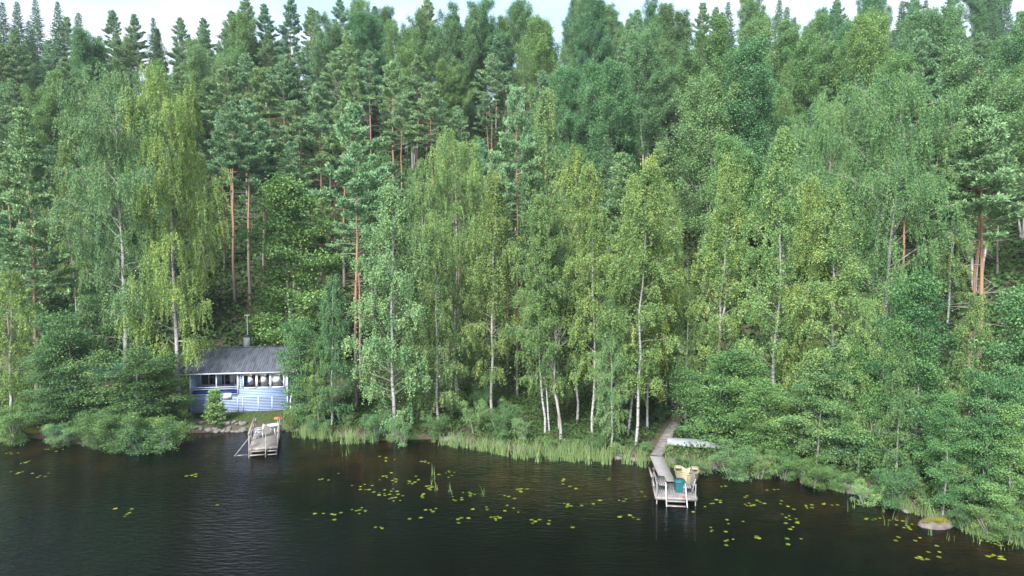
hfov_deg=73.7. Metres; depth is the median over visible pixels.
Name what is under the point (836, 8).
pine tree
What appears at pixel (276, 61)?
aspen tree
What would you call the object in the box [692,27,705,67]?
birch tree
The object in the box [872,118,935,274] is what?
pine tree
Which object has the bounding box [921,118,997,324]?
birch tree
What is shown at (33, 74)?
aspen tree
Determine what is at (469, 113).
birch tree
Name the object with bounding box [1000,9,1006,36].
spruce tree
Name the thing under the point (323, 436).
reed bed
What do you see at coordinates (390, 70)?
pine tree
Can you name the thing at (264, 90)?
pine tree
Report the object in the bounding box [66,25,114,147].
aspen tree
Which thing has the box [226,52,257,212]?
pine tree
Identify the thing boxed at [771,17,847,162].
aspen tree
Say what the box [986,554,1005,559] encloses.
water lily
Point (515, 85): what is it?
birch tree
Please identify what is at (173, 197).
spruce tree
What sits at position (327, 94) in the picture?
pine tree
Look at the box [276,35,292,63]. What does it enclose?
spruce tree
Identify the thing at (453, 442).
reed bed
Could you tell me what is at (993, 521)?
alder shrub
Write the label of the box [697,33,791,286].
aspen tree
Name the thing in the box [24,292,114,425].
alder tree
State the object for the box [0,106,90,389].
pine tree
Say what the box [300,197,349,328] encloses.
pine tree
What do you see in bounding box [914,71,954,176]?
pine tree
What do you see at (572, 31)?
aspen tree
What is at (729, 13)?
spruce tree
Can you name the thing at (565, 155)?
spruce tree
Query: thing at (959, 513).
alder shrub
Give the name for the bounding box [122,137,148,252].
pine tree
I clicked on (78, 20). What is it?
spruce tree
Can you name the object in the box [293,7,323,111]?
pine tree
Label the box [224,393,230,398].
towel
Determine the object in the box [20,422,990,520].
bank grass
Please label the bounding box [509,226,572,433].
birch tree
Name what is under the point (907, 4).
pine tree
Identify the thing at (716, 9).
pine tree
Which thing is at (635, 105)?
aspen tree
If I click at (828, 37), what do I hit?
pine tree
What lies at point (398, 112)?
pine tree
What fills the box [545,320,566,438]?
birch tree
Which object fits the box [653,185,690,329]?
birch tree
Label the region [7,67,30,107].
birch tree
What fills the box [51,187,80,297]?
birch tree
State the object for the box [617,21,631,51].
aspen tree
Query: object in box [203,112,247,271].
pine tree
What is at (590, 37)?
aspen tree
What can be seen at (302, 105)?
pine tree
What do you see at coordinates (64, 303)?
spruce tree
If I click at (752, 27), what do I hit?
aspen tree
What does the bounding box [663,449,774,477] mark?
reed bed
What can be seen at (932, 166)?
pine tree
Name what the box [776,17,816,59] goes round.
aspen tree
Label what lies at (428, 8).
pine tree
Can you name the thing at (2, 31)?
spruce tree
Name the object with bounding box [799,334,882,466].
alder tree
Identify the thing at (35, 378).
alder tree
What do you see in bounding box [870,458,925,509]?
alder shrub
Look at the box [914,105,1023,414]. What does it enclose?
pine tree
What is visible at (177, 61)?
spruce tree
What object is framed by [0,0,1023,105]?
sky
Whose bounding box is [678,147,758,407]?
birch tree
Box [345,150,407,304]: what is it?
aspen tree
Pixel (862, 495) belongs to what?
alder shrub
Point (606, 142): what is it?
spruce tree
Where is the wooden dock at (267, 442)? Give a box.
[234,413,281,458]
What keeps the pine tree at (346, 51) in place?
on the ground at (78, 439)
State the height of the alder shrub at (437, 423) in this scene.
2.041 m
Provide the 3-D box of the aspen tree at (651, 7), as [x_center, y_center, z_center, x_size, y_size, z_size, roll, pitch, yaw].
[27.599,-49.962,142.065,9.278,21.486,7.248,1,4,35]
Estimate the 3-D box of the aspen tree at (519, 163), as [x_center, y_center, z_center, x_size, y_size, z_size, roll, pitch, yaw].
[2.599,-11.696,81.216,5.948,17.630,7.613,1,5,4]
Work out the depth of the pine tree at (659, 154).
75.89 m
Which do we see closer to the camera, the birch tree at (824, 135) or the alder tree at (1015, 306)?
the alder tree at (1015, 306)
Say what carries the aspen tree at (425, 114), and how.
on the ground at (78, 439)
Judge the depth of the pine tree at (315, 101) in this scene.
79.11 m
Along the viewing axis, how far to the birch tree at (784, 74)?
87.25 m
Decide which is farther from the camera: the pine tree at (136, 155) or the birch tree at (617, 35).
the birch tree at (617, 35)
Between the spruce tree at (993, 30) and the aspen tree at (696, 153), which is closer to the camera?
the aspen tree at (696, 153)
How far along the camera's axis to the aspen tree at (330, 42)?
117.67 m
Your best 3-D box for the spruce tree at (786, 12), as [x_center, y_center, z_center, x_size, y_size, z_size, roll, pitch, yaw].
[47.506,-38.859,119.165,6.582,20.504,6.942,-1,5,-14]
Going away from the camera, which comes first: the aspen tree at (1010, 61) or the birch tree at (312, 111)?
the aspen tree at (1010, 61)
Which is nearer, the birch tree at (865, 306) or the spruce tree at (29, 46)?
the birch tree at (865, 306)
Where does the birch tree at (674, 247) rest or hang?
on the ground at (78, 439)
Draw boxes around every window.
[200,374,215,385]
[243,373,256,388]
[256,373,270,387]
[270,373,284,387]
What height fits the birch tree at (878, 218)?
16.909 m
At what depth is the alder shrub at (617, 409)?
51.23 m
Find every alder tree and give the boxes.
[18,338,92,423]
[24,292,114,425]
[67,345,194,429]
[229,168,351,364]
[271,316,334,425]
[664,346,761,448]
[716,360,802,468]
[777,346,850,476]
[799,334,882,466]
[840,305,920,477]
[853,265,970,478]
[913,389,981,514]
[949,364,1023,512]
[969,283,1023,500]
[972,399,1023,520]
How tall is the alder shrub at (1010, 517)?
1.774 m
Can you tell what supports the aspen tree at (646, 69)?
on the ground at (78, 439)
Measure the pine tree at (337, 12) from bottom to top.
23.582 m
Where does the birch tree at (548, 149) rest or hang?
on the ground at (78, 439)
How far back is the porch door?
55.89 m
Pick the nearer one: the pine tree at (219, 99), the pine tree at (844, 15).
the pine tree at (219, 99)
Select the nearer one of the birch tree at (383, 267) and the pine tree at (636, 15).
the birch tree at (383, 267)
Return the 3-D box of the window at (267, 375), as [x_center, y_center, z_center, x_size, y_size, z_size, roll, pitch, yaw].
[-19.914,7.421,54.710,1.060,1.195,0.071,0,4,-8]
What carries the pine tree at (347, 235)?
on the ground at (78, 439)
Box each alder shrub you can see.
[0,401,38,446]
[39,423,75,447]
[65,405,121,449]
[86,408,148,452]
[111,416,183,456]
[140,413,195,449]
[167,390,197,425]
[216,420,225,427]
[282,408,299,431]
[307,417,333,436]
[341,411,354,425]
[359,409,389,442]
[386,416,412,447]
[420,413,452,439]
[450,389,465,412]
[458,398,488,434]
[467,382,492,413]
[482,397,522,437]
[509,417,530,441]
[541,435,558,449]
[562,438,580,452]
[580,430,609,453]
[603,398,627,419]
[609,442,626,456]
[639,441,652,454]
[652,405,673,420]
[664,443,673,455]
[671,456,690,466]
[690,460,711,474]
[707,436,757,483]
[749,448,778,478]
[766,448,800,480]
[777,411,807,448]
[793,455,831,490]
[820,464,856,491]
[830,416,877,468]
[849,478,887,506]
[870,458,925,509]
[906,479,928,504]
[944,499,977,528]
[958,501,1023,541]
[992,509,1023,542]
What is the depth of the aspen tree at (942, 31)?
88.23 m
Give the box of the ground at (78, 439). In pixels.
[0,101,1023,536]
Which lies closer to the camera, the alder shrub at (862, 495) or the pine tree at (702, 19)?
the alder shrub at (862, 495)
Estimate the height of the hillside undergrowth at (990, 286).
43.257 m
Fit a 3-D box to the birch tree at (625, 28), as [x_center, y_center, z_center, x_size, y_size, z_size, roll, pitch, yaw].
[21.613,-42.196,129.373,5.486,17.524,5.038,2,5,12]
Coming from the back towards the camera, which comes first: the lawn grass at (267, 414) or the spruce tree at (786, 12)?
the spruce tree at (786, 12)
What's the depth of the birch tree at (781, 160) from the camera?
44.93 m
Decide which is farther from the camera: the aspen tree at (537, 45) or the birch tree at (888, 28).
the birch tree at (888, 28)
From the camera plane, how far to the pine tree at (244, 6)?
132.35 m
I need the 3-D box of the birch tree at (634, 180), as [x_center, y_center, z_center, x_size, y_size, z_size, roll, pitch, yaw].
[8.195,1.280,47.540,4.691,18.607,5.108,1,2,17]
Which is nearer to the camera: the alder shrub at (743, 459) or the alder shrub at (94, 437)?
the alder shrub at (743, 459)
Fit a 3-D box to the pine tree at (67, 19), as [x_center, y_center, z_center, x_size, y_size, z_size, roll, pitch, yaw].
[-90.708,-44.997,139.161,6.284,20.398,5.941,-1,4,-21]
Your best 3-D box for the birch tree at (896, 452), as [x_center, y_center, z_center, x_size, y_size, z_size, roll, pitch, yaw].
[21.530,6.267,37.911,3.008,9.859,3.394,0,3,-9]
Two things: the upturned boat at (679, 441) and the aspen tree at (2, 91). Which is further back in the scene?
the aspen tree at (2, 91)
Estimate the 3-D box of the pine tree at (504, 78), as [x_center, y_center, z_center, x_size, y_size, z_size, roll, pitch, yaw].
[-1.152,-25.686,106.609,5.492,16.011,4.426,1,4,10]
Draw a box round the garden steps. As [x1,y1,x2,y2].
[667,394,687,415]
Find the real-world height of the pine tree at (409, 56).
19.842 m
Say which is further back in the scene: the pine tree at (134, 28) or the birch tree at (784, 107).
the pine tree at (134, 28)
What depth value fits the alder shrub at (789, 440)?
44.33 m
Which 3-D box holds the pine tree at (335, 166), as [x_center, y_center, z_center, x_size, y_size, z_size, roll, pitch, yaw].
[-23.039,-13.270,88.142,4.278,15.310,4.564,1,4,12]
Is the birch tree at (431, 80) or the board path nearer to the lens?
the board path
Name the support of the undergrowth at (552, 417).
on the ground at (78, 439)
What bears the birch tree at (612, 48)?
on the ground at (78, 439)
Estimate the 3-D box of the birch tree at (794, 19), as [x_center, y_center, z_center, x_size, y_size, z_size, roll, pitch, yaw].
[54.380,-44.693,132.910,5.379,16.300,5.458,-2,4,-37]
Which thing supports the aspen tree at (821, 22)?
on the ground at (78, 439)
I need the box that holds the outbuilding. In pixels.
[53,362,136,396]
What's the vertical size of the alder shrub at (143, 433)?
3.390 m
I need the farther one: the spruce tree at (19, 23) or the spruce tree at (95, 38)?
the spruce tree at (19, 23)
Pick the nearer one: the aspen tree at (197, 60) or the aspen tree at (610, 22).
the aspen tree at (197, 60)
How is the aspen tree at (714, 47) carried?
on the ground at (78, 439)
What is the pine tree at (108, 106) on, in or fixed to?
on the ground at (78, 439)
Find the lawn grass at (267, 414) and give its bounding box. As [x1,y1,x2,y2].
[139,409,336,432]
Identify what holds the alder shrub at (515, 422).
on the ground at (78, 439)
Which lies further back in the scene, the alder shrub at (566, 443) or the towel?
the towel
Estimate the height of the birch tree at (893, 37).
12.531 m
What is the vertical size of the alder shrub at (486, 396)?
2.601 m
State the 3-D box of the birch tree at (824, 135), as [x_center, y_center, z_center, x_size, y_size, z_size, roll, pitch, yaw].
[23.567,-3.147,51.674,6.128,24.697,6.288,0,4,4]
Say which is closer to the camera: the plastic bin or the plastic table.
the plastic bin
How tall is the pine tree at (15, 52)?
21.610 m
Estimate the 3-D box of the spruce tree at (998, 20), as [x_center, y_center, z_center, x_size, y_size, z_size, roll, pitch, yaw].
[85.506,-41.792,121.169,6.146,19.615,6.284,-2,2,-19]
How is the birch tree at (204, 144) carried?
on the ground at (78, 439)
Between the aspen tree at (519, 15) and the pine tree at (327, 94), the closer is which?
the pine tree at (327, 94)
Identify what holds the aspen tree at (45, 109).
on the ground at (78, 439)
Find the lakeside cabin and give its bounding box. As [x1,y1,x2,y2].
[176,315,305,413]
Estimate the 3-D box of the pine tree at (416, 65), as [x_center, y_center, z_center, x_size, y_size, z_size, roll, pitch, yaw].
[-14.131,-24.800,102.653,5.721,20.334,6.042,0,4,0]
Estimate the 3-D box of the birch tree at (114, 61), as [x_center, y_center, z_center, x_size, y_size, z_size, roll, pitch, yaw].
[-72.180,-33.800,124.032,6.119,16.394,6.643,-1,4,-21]
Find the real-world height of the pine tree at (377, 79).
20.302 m
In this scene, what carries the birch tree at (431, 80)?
on the ground at (78, 439)
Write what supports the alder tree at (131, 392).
on the ground at (78, 439)
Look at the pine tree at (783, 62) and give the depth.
99.14 m
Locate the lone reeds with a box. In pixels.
[319,446,1018,549]
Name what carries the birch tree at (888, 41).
on the ground at (78, 439)
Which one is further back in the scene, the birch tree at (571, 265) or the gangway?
the birch tree at (571, 265)
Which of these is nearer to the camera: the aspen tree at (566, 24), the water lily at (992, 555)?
the water lily at (992, 555)
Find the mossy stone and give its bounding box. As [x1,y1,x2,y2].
[24,427,41,433]
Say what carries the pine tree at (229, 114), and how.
on the ground at (78, 439)
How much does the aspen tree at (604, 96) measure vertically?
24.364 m
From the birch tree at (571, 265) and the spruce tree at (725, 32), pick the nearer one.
the birch tree at (571, 265)
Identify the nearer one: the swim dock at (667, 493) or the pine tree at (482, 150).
the swim dock at (667, 493)
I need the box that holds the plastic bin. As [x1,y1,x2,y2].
[673,478,685,492]
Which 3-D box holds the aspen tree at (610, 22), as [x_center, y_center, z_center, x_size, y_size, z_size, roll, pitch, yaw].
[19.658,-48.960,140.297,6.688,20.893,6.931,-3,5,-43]
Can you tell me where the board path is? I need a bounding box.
[651,415,682,456]
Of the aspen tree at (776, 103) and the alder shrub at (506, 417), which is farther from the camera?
the aspen tree at (776, 103)
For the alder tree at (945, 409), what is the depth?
34.65 m
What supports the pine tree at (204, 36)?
on the ground at (78, 439)
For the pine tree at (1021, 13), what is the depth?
101.59 m
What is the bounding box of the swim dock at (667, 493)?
[648,467,696,507]
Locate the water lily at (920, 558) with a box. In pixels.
[914,556,929,559]
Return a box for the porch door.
[221,374,236,389]
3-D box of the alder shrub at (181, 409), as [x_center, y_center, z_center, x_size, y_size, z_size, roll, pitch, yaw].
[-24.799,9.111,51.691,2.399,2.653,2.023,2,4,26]
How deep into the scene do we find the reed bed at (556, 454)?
44.85 m
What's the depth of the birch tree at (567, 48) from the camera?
144.73 m
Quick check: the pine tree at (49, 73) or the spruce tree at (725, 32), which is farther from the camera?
the spruce tree at (725, 32)
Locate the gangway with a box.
[650,456,673,482]
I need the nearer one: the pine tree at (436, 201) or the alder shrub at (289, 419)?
the alder shrub at (289, 419)
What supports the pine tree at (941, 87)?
on the ground at (78, 439)
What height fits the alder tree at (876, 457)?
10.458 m
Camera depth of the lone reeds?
34.29 m
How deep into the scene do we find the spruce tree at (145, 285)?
69.57 m
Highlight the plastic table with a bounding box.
[267,423,277,434]
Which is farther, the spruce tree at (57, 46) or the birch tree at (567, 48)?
the birch tree at (567, 48)
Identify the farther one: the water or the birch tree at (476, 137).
the birch tree at (476, 137)
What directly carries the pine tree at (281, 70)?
on the ground at (78, 439)
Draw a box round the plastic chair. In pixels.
[254,424,263,438]
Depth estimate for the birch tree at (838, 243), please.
41.04 m
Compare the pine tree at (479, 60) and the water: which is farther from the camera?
the pine tree at (479, 60)
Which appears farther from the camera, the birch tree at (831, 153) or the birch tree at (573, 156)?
the birch tree at (831, 153)
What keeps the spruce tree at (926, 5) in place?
on the ground at (78, 439)
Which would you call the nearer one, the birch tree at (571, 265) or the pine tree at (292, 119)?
the birch tree at (571, 265)
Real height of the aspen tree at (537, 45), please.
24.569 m
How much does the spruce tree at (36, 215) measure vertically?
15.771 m
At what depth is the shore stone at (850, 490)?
38.74 m
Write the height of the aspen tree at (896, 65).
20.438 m
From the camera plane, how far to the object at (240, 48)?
118.27 m
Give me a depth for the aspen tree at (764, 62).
85.50 m
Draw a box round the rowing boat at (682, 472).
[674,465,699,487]
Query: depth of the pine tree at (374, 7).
143.83 m
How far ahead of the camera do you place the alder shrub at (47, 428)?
47.66 m
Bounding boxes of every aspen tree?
[0,34,9,82]
[0,79,11,104]
[0,121,25,218]
[18,67,81,210]
[24,62,56,105]
[63,145,175,350]
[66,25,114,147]
[139,58,197,166]
[177,36,235,178]
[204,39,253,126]
[214,8,265,95]
[267,46,289,101]
[299,10,355,125]
[335,7,393,137]
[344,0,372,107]
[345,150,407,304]
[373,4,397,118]
[380,8,438,155]
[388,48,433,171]
[422,80,435,152]
[427,0,462,111]
[429,16,482,141]
[433,58,477,145]
[463,0,513,122]
[494,6,518,110]
[504,0,539,115]
[510,120,557,249]
[513,11,569,129]
[534,59,597,178]
[559,0,579,60]
[564,0,590,111]
[570,0,611,106]
[573,53,644,249]
[602,0,622,59]
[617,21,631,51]
[622,22,682,167]
[626,74,641,125]
[628,0,659,37]
[643,14,659,35]
[649,36,681,151]
[654,1,695,142]
[656,62,745,290]
[675,12,736,162]
[696,131,766,319]
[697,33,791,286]
[731,13,783,117]
[733,48,775,77]
[734,0,777,47]
[739,82,806,225]
[750,137,834,297]
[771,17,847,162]
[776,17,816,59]
[787,11,839,125]
[813,6,860,117]
[823,5,912,194]
[844,0,894,31]
[856,50,924,218]
[887,1,971,172]
[894,0,938,69]
[918,41,1023,291]
[956,0,1012,55]
[969,34,1012,97]
[984,16,1023,171]
[986,38,1015,88]
[995,62,1023,239]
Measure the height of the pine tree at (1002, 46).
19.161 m
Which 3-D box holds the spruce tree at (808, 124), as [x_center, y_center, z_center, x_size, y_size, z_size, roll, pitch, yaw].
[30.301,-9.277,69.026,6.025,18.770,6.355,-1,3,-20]
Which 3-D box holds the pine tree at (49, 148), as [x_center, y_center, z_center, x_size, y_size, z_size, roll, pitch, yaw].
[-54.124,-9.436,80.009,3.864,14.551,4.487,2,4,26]
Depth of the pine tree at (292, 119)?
80.43 m
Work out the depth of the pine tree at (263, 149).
72.75 m
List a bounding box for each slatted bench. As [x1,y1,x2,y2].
[653,468,666,490]
[683,466,695,494]
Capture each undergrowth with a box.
[0,102,1023,403]
[0,342,1023,521]
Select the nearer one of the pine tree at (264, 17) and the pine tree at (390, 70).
the pine tree at (390, 70)
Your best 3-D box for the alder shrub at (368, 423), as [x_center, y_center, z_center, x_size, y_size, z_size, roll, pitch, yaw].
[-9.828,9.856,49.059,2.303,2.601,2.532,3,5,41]
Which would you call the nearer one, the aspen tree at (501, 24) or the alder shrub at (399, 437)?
the alder shrub at (399, 437)
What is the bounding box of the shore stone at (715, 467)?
[707,462,718,469]
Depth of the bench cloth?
54.28 m
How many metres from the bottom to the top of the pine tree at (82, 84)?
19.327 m
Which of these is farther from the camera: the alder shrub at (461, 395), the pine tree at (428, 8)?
the pine tree at (428, 8)
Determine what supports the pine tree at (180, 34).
on the ground at (78, 439)
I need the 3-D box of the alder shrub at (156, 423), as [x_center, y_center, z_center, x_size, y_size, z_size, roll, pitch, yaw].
[-24.008,10.305,48.000,3.957,3.535,3.598,3,4,37]
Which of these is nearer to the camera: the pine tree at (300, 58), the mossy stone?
the mossy stone
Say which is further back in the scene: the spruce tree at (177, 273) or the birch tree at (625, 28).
the birch tree at (625, 28)
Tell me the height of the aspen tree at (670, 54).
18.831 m
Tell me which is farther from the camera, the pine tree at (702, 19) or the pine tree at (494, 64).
the pine tree at (702, 19)
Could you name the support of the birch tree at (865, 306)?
on the ground at (78, 439)
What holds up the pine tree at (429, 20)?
on the ground at (78, 439)
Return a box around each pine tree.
[0,29,41,102]
[0,43,23,105]
[0,78,25,194]
[0,105,22,228]
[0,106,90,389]
[0,124,45,277]
[0,213,27,360]
[27,145,61,248]
[29,40,65,87]
[42,71,76,144]
[51,16,72,64]
[53,56,86,173]
[73,64,101,146]
[92,84,126,170]
[100,9,121,62]
[102,106,120,169]
[104,33,133,86]
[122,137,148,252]
[123,13,148,97]
[156,66,199,213]
[162,94,192,161]
[163,17,191,79]
[195,17,215,53]
[196,26,220,71]
[199,65,245,222]
[201,50,226,156]
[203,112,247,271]
[206,100,261,308]
[212,10,235,52]
[214,98,278,305]
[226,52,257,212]
[235,67,284,231]
[236,0,267,66]
[238,119,282,283]
[248,30,278,82]
[253,69,278,161]
[256,3,281,59]
[265,60,302,202]
[267,53,303,172]
[270,99,318,264]
[273,0,308,68]
[274,141,315,290]
[275,49,324,176]
[290,76,308,137]
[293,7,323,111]
[293,83,341,277]
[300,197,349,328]
[305,24,324,136]
[308,101,394,409]
[314,50,352,182]
[314,90,339,199]
[315,98,370,288]
[321,126,343,239]
[326,198,378,377]
[330,0,355,75]
[332,29,358,112]
[334,63,373,174]
[351,50,383,153]
[368,60,416,179]
[369,161,412,313]
[371,5,378,19]
[374,96,402,172]
[380,94,426,193]
[401,54,431,166]
[403,82,453,207]
[403,173,438,298]
[417,0,436,51]
[423,13,432,78]
[425,157,477,361]
[427,97,448,172]
[442,143,478,327]
[443,105,469,226]
[460,18,486,132]
[466,139,496,302]
[466,150,520,334]
[470,54,508,160]
[471,92,499,161]
[483,33,511,136]
[484,84,542,397]
[487,178,530,374]
[492,72,519,162]
[528,70,558,154]
[588,152,635,349]
[617,10,645,122]
[650,141,679,248]
[691,2,710,58]
[708,6,720,32]
[774,32,796,95]
[806,32,844,113]
[828,1,847,42]
[835,0,847,26]
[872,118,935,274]
[892,0,924,33]
[902,113,945,272]
[903,28,940,141]
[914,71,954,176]
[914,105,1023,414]
[929,85,968,232]
[937,111,1023,417]
[940,0,968,29]
[962,32,993,84]
[963,36,974,91]
[976,36,1010,78]
[994,132,1019,274]
[1011,10,1023,37]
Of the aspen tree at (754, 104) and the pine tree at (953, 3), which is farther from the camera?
the pine tree at (953, 3)
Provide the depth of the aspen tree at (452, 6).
120.81 m
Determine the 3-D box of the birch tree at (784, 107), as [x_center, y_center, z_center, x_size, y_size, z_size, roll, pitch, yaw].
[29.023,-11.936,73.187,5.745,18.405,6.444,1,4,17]
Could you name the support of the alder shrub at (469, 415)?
on the ground at (78, 439)
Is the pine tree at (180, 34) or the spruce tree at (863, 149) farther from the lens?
the pine tree at (180, 34)
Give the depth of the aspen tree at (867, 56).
85.88 m
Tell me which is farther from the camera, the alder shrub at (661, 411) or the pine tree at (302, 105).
the pine tree at (302, 105)
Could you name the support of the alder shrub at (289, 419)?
on the ground at (78, 439)
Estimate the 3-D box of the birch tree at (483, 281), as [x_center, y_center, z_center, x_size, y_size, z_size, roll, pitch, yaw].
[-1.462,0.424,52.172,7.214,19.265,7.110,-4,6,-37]
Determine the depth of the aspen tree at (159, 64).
96.42 m
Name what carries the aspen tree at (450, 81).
on the ground at (78, 439)
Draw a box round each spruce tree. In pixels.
[0,2,16,67]
[7,2,28,98]
[12,202,77,371]
[19,20,41,110]
[21,180,69,307]
[25,0,51,66]
[41,0,73,81]
[65,11,86,83]
[80,37,105,144]
[128,208,159,315]
[141,18,168,82]
[154,187,210,345]
[156,143,191,254]
[172,56,184,93]
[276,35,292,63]
[300,56,313,111]
[311,10,323,81]
[368,76,383,133]
[555,149,589,312]
[564,30,575,70]
[587,134,626,282]
[590,183,619,310]
[618,44,626,85]
[716,11,732,56]
[722,2,737,51]
[770,0,783,56]
[773,7,792,79]
[790,103,830,278]
[834,72,882,253]
[840,67,852,134]
[875,0,889,47]
[888,0,906,53]
[911,0,934,109]
[984,0,1005,38]
[987,10,1003,45]
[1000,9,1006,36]
[1002,0,1013,36]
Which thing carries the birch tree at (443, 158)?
on the ground at (78, 439)
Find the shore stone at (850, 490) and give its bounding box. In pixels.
[845,484,864,494]
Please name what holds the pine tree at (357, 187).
on the ground at (78, 439)
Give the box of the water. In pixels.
[0,430,1023,575]
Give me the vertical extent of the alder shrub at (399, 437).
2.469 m
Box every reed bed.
[290,419,370,444]
[370,434,435,442]
[437,429,505,454]
[496,436,651,467]
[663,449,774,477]
[820,478,847,493]
[866,487,949,519]
[948,510,1023,548]
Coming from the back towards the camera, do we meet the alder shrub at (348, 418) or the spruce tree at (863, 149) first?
the spruce tree at (863, 149)
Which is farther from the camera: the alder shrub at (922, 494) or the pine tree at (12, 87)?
the pine tree at (12, 87)
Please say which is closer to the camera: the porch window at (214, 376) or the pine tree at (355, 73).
the porch window at (214, 376)
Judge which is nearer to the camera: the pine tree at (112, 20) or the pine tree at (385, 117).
the pine tree at (385, 117)
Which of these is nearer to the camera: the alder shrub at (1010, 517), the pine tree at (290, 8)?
the alder shrub at (1010, 517)
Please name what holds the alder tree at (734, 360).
on the ground at (78, 439)
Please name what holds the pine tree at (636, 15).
on the ground at (78, 439)
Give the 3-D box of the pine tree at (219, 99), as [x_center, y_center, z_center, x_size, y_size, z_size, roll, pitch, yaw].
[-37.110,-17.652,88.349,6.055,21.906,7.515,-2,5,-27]
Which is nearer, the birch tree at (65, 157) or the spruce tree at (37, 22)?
the birch tree at (65, 157)
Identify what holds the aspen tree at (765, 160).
on the ground at (78, 439)
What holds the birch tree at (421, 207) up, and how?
on the ground at (78, 439)
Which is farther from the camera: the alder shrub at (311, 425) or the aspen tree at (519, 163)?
the aspen tree at (519, 163)
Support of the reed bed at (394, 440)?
on the ground at (78, 439)
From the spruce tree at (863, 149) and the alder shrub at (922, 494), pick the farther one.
the spruce tree at (863, 149)
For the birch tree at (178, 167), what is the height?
27.522 m
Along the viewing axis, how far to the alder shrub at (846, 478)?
39.16 m
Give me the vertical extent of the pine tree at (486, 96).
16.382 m
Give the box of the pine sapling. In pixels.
[201,388,227,424]
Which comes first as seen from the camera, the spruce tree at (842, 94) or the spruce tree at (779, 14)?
the spruce tree at (842, 94)
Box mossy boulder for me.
[918,516,953,529]
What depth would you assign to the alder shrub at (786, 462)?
41.14 m
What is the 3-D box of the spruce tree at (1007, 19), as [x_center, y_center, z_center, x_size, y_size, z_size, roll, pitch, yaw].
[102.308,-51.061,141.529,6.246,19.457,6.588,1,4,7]
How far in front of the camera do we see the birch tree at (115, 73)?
109.98 m
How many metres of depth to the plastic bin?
37.57 m
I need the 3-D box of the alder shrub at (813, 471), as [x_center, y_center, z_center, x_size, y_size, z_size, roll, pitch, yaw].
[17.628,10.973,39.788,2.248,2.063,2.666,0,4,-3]
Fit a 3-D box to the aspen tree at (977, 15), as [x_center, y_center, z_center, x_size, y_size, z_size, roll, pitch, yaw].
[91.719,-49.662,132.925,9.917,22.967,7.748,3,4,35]
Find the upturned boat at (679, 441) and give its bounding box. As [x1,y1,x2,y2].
[667,437,726,448]
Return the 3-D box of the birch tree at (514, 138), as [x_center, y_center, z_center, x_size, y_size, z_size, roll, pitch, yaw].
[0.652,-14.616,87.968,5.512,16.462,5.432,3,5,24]
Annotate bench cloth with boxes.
[192,390,236,394]
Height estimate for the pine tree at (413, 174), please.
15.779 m
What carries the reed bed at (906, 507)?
on the ground at (78, 439)
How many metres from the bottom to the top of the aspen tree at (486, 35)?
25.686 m
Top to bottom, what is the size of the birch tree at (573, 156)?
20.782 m
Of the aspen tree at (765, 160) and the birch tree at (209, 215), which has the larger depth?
the birch tree at (209, 215)
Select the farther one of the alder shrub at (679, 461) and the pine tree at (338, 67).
the pine tree at (338, 67)
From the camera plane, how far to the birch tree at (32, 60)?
134.33 m
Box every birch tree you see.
[0,265,46,412]
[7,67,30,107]
[19,42,42,101]
[33,135,94,324]
[43,59,186,385]
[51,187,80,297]
[96,35,106,47]
[104,57,123,84]
[110,59,233,407]
[110,70,125,127]
[111,41,140,85]
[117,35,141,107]
[127,38,143,85]
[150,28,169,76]
[184,151,222,266]
[202,103,235,180]
[265,103,280,147]
[271,74,289,141]
[298,339,339,423]
[299,273,360,426]
[302,89,320,150]
[329,176,441,439]
[382,94,404,155]
[395,158,447,331]
[401,220,479,426]
[403,167,423,254]
[407,125,511,394]
[425,58,434,125]
[456,167,530,412]
[459,93,480,144]
[468,135,488,259]
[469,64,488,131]
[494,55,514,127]
[498,112,523,230]
[499,190,582,432]
[503,84,520,139]
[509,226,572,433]
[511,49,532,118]
[516,83,577,370]
[528,207,584,428]
[545,143,613,422]
[545,320,566,438]
[547,206,575,335]
[559,27,569,71]
[560,160,629,433]
[586,163,702,445]
[588,295,639,446]
[602,28,614,65]
[605,173,660,434]
[607,86,643,216]
[611,27,624,73]
[616,18,630,80]
[623,149,691,430]
[644,221,691,405]
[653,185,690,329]
[659,288,708,425]
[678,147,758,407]
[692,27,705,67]
[722,119,840,437]
[758,94,801,258]
[770,177,841,451]
[771,183,887,462]
[778,61,803,158]
[787,86,874,357]
[790,17,800,30]
[814,101,847,169]
[817,58,975,402]
[822,110,845,215]
[823,162,869,301]
[832,293,885,472]
[856,120,900,277]
[868,315,923,479]
[881,28,893,56]
[882,10,893,48]
[886,29,895,49]
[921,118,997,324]
[930,287,999,493]
[1009,10,1022,44]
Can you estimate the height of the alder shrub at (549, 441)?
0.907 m
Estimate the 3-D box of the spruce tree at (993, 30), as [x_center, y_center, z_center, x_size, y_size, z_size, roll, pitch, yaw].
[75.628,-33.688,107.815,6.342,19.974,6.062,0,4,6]

